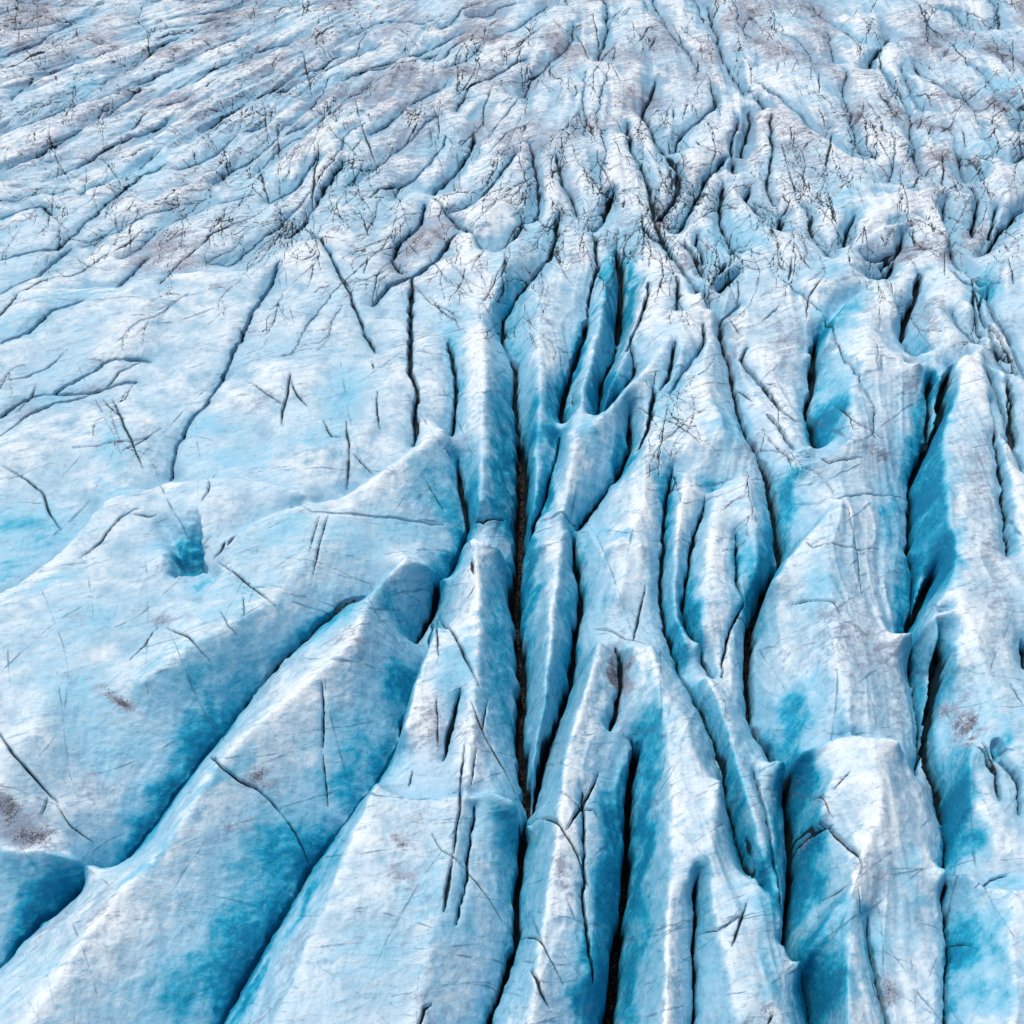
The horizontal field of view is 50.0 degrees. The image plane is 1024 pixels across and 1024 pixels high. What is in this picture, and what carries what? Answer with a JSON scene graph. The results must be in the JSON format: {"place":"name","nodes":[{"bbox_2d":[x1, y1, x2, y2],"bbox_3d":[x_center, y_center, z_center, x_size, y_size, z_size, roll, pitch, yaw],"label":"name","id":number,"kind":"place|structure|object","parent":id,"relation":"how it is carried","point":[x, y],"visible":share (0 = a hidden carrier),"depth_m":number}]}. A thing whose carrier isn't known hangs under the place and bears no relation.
{"place":"outdoors","nodes":[
{"label":"outdoors","id":0,"kind":"place"},
{"bbox_2d":[224,779,524,1023],"bbox_3d":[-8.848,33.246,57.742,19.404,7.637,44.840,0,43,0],"label":"ice ridge","id":1,"kind":"structure","parent":0,"point":[403,910],"depth_m":64.27},
{"bbox_2d":[0,0,1023,592],"bbox_3d":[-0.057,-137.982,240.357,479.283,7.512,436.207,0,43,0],"label":"glacier","id":2,"kind":"object","parent":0,"point":[232,232],"visible":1,"depth_m":131.01},
{"bbox_2d":[0,556,439,1023],"bbox_3d":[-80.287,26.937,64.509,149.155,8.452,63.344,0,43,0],"label":"ice ridge","id":3,"kind":"structure","parent":2,"relation":"on","point":[179,915],"depth_m":68.73},
{"bbox_2d":[0,439,471,868],"bbox_3d":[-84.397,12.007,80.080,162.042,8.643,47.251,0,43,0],"label":"ice ridge","id":4,"kind":"structure","parent":2,"relation":"on","point":[152,640],"depth_m":79.97},
{"bbox_2d":[0,844,84,968],"bbox_3d":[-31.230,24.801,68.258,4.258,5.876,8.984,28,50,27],"label":"ice ridge","id":5,"kind":"structure","parent":4,"relation":"attached to","point":[39,886],"depth_m":68.31},
{"bbox_2d":[331,599,355,619],"bbox_3d":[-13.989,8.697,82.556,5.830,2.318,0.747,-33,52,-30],"label":"crevasse grit","id":6,"kind":"object","parent":2,"relation":"on","point":[343,607],"visible":0.26,"depth_m":82.91},
{"bbox_2d":[379,538,533,836],"bbox_3d":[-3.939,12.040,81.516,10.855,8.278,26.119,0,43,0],"label":"ice ridge","id":7,"kind":"structure","parent":2,"relation":"on","point":[459,735],"depth_m":76.65},
{"bbox_2d":[428,248,526,581],"bbox_3d":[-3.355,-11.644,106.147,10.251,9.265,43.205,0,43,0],"label":"ice ridge","id":8,"kind":"structure","parent":2,"relation":"on","point":[480,449],"depth_m":100.73},
{"bbox_2d":[466,124,542,251],"bbox_3d":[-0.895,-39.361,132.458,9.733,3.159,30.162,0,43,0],"label":"ice ridge","id":9,"kind":"structure","parent":2,"relation":"on","point":[511,206],"depth_m":130.81},
{"bbox_2d":[513,462,528,883],"bbox_3d":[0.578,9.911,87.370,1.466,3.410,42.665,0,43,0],"label":"crevasse grit","id":10,"kind":"object","parent":2,"relation":"on","point":[517,593],"visible":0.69,"depth_m":86.89},
{"bbox_2d":[503,275,594,551],"bbox_3d":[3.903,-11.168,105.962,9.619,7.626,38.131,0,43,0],"label":"ice ridge","id":11,"kind":"structure","parent":2,"relation":"on","point":[546,327],"depth_m":106.65},
{"bbox_2d":[517,530,584,807],"bbox_3d":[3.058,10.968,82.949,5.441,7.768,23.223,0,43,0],"label":"ice ridge","id":12,"kind":"structure","parent":2,"relation":"on","point":[550,607],"depth_m":82.44},
{"bbox_2d":[492,629,632,1023],"bbox_3d":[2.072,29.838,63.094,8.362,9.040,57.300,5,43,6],"label":"ice ridge","id":13,"kind":"structure","parent":2,"relation":"on","point":[578,851],"depth_m":68.42},
{"bbox_2d":[526,404,633,560],"bbox_3d":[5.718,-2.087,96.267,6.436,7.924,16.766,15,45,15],"label":"ice ridge","id":14,"kind":"structure","parent":2,"relation":"on","point":[594,455],"depth_m":95.07},
{"bbox_2d":[562,254,621,423],"bbox_3d":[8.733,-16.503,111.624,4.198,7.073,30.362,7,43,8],"label":"ice ridge","id":15,"kind":"structure","parent":2,"relation":"on","point":[598,357],"depth_m":108.72},
{"bbox_2d":[606,868,626,1023],"bbox_3d":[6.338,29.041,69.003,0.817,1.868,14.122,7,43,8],"label":"crevasse grit","id":16,"kind":"object","parent":2,"relation":"on","point":[613,966],"visible":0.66,"depth_m":70.14},
{"bbox_2d":[601,333,635,410],"bbox_3d":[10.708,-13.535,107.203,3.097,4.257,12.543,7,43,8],"label":"ice ridge","id":17,"kind":"structure","parent":2,"relation":"on","point":[619,377],"depth_m":105.38},
{"bbox_2d":[595,109,681,221],"bbox_3d":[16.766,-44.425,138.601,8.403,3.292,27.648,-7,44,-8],"label":"ice ridge","id":18,"kind":"structure","parent":2,"relation":"on","point":[651,154],"depth_m":138.94},
{"bbox_2d":[573,290,763,657],"bbox_3d":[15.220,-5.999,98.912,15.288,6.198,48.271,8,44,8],"label":"ice ridge","id":19,"kind":"structure","parent":2,"relation":"on","point":[675,404],"depth_m":95.72},
{"bbox_2d":[611,625,734,1023],"bbox_3d":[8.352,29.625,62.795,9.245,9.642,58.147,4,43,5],"label":"ice ridge","id":20,"kind":"structure","parent":2,"relation":"on","point":[677,801],"depth_m":68.76},
{"bbox_2d":[661,457,727,683],"bbox_3d":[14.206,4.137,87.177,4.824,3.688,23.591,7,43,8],"label":"ice ridge","id":21,"kind":"structure","parent":2,"relation":"on","point":[696,480],"depth_m":87.37},
{"bbox_2d":[684,465,781,674],"bbox_3d":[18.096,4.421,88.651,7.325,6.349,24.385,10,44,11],"label":"ice ridge","id":22,"kind":"structure","parent":2,"relation":"on","point":[735,566],"depth_m":86.35},
{"bbox_2d":[658,159,825,282],"bbox_3d":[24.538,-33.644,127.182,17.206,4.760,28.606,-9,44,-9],"label":"ice ridge","id":23,"kind":"structure","parent":2,"relation":"on","point":[723,228],"depth_m":124.01},
{"bbox_2d":[743,616,756,722],"bbox_3d":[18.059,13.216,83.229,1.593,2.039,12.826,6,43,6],"label":"crevasse grit","id":24,"kind":"object","parent":2,"relation":"on","point":[746,643],"visible":0.35,"depth_m":85.15},
{"bbox_2d":[688,637,812,1023],"bbox_3d":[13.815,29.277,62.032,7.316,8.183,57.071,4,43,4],"label":"ice ridge","id":25,"kind":"structure","parent":2,"relation":"on","point":[748,970],"depth_m":65.60},
{"bbox_2d":[721,285,831,457],"bbox_3d":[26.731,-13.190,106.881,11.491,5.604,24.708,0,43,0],"label":"ice ridge","id":26,"kind":"structure","parent":2,"relation":"on","point":[772,338],"depth_m":106.89},
{"bbox_2d":[746,491,923,779],"bbox_3d":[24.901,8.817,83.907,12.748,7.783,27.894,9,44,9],"label":"ice ridge","id":27,"kind":"structure","parent":2,"relation":"on","point":[830,654],"depth_m":81.13},
{"bbox_2d":[762,273,933,541],"bbox_3d":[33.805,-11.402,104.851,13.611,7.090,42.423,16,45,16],"label":"ice ridge","id":28,"kind":"structure","parent":2,"relation":"on","point":[866,420],"depth_m":99.71},
{"bbox_2d":[825,195,962,290],"bbox_3d":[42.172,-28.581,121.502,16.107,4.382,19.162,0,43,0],"label":"ice ridge","id":29,"kind":"structure","parent":2,"relation":"on","point":[890,236],"depth_m":121.50},
{"bbox_2d":[902,281,979,438],"bbox_3d":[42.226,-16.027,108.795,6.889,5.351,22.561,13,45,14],"label":"ice ridge","id":30,"kind":"structure","parent":2,"relation":"on","point":[938,342],"depth_m":106.31},
{"bbox_2d":[906,355,1023,688],"bbox_3d":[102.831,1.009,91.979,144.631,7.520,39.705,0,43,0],"label":"ice ridge","id":31,"kind":"structure","parent":2,"relation":"on","point":[967,514],"depth_m":89.69},
{"bbox_2d":[908,589,1023,886],"bbox_3d":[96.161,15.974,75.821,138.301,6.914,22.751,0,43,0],"label":"ice ridge","id":32,"kind":"structure","parent":2,"relation":"on","point":[970,698],"depth_m":74.54},
{"bbox_2d":[929,126,1012,235],"bbox_3d":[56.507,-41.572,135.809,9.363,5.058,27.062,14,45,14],"label":"ice ridge","id":33,"kind":"structure","parent":2,"relation":"on","point":[986,183],"depth_m":134.07},
{"bbox_2d":[972,337,1023,465],"bbox_3d":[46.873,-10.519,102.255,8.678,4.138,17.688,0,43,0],"label":"ice ridge","id":34,"kind":"structure","parent":2,"relation":"on","point":[1006,383],"depth_m":102.90},
{"bbox_2d":[781,734,953,1023],"bbox_3d":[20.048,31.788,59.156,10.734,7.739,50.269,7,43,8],"label":"ice ridge","id":35,"kind":"structure","parent":0,"point":[864,940],"depth_m":66.62},
{"bbox_2d":[942,857,1023,1023],"bbox_3d":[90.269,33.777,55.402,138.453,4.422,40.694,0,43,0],"label":"ice ridge","id":36,"kind":"structure","parent":0,"point":[985,928],"depth_m":63.26}
]}

